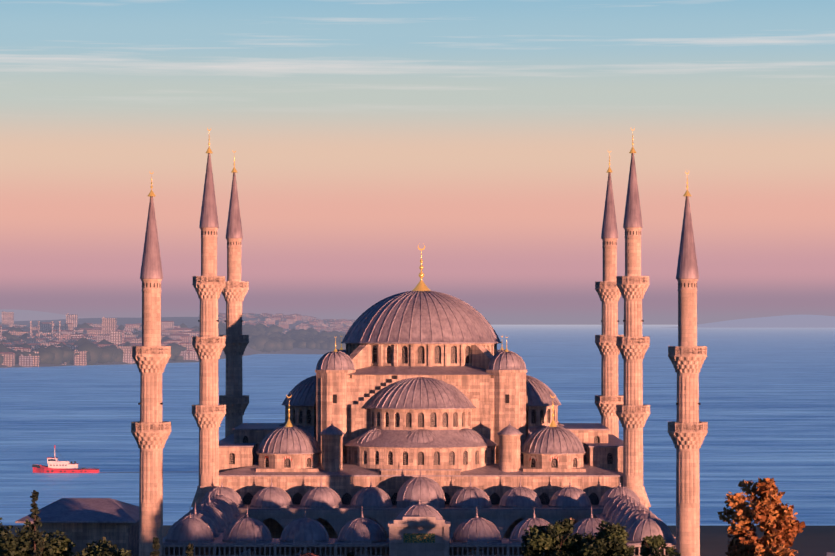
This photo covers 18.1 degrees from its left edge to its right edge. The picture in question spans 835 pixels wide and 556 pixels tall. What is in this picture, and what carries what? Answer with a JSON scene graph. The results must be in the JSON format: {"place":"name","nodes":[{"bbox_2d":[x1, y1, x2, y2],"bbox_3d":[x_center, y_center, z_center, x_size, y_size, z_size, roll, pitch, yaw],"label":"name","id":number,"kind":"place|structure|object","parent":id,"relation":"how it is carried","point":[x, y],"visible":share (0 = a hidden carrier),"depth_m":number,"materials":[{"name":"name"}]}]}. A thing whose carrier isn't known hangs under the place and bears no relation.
{"place":"outdoors","nodes":[
{"label":"outdoors","id":0,"kind":"place"},
{"bbox_2d":[0,309,79,321],"bbox_3d":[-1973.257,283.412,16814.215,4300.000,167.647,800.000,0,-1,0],"label":"hills","id":1,"kind":"structure","parent":0,"point":[24,315],"depth_m":17087.98,"materials":[{"name":"grey"}]},
{"bbox_2d":[296,553,322,555],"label":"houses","id":2,"kind":"structure","parent":0,"point":[308,555],"depth_m":153.90,"materials":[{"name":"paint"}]},
{"bbox_2d":[0,325,834,525],"bbox_3d":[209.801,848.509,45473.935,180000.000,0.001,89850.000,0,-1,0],"label":"sea","id":3,"kind":"structure","parent":0,"point":[767,402],"depth_m":2189.86,"materials":[{"name":"liquid"}]},
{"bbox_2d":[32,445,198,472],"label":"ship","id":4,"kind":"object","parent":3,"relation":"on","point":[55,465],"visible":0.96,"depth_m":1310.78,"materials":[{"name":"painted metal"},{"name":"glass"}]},
{"bbox_2d":[0,317,834,555],"bbox_3d":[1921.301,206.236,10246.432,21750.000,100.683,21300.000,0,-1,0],"label":"land terrain","id":5,"kind":"structure","parent":0,"point":[810,540],"depth_m":447.37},
{"bbox_2d":[15,498,138,555],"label":"building","id":6,"kind":"structure","parent":5,"relation":"on","point":[81,523],"depth_m":345.04,"materials":[{"name":"stone"}]},
{"bbox_2d":[131,170,170,555],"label":"minaret","id":7,"kind":"object","parent":5,"relation":"on","point":[151,429],"visible":1,"depth_m":323.80,"materials":[{"name":"stone"}]},
{"bbox_2d":[0,321,345,364],"bbox_3d":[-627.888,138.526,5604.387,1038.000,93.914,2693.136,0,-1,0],"label":"shore trees","id":8,"kind":"object","parent":5,"relation":"on","point":[265,338],"visible":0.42,"depth_m":6064.75,"materials":[{"name":"green plant"}]},
{"bbox_2d":[0,311,354,366],"bbox_3d":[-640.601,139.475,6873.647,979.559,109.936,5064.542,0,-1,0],"label":"shore buildings","id":9,"kind":"structure","parent":5,"relation":"on","point":[107,329],"depth_m":5752.55,"materials":[{"name":"brown"}]},
{"bbox_2d":[191,128,225,554],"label":"minaret","id":10,"kind":"object","parent":5,"relation":"on","point":[208,413],"visible":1,"depth_m":381.28,"materials":[{"name":"stone"}]},
{"bbox_2d":[219,151,248,437],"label":"minaret","id":11,"kind":"object","parent":5,"relation":"on","point":[234,400],"visible":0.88,"depth_m":430.71,"materials":[{"name":"stone"}]},
{"bbox_2d":[0,477,804,555],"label":"trees","id":12,"kind":"object","parent":5,"relation":"on","point":[768,512],"visible":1,"depth_m":253.74,"materials":[{"name":"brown plant"}]},
{"bbox_2d":[162,510,675,555],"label":"courtyard wall","id":13,"kind":"structure","parent":5,"relation":"on","point":[419,535],"depth_m":331.85,"materials":[{"name":"beige stone"}]},
{"bbox_2d":[163,469,675,544],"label":"courtyard domes","id":14,"kind":"structure","parent":13,"relation":"on","point":[215,516],"depth_m":342.53,"materials":[{"name":"metal"}]},
{"bbox_2d":[219,343,622,554],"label":"mosque walls","id":15,"kind":"structure","parent":5,"relation":"on","point":[498,399],"depth_m":386.97,"materials":[{"name":"beige stone"}]},
{"bbox_2d":[219,291,622,476],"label":"domed roofs","id":16,"kind":"structure","parent":15,"relation":"on","point":[421,317],"depth_m":391.38,"materials":[{"name":"grey metal"}]},
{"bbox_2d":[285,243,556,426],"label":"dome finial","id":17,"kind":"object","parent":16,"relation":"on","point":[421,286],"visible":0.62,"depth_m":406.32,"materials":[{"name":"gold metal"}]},
{"bbox_2d":[594,151,623,437],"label":"minaret","id":18,"kind":"object","parent":5,"relation":"on","point":[608,400],"visible":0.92,"depth_m":430.43,"materials":[{"name":"stone"}]},
{"bbox_2d":[616,128,650,554],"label":"minaret","id":19,"kind":"object","parent":5,"relation":"on","point":[633,410],"visible":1,"depth_m":381.01,"materials":[{"name":"stone"}]},
{"bbox_2d":[667,170,707,555],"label":"minaret","id":20,"kind":"object","parent":5,"relation":"on","point":[687,431],"visible":1,"depth_m":323.48,"materials":[{"name":"stone"}]},
{"bbox_2d":[0,0,834,324],"label":"sky","id":21,"kind":"structure","parent":0,"point":[480,134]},
{"bbox_2d":[660,315,834,327],"bbox_3d":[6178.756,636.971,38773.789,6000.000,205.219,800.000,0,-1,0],"label":"hills","id":22,"kind":"structure","parent":0,"point":[803,321],"depth_m":38772.10,"materials":[{"name":"grey"}]},
{"bbox_2d":[827,552,834,555],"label":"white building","id":23,"kind":"structure","parent":0,"point":[830,553],"depth_m":106.93,"materials":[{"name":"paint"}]}
]}

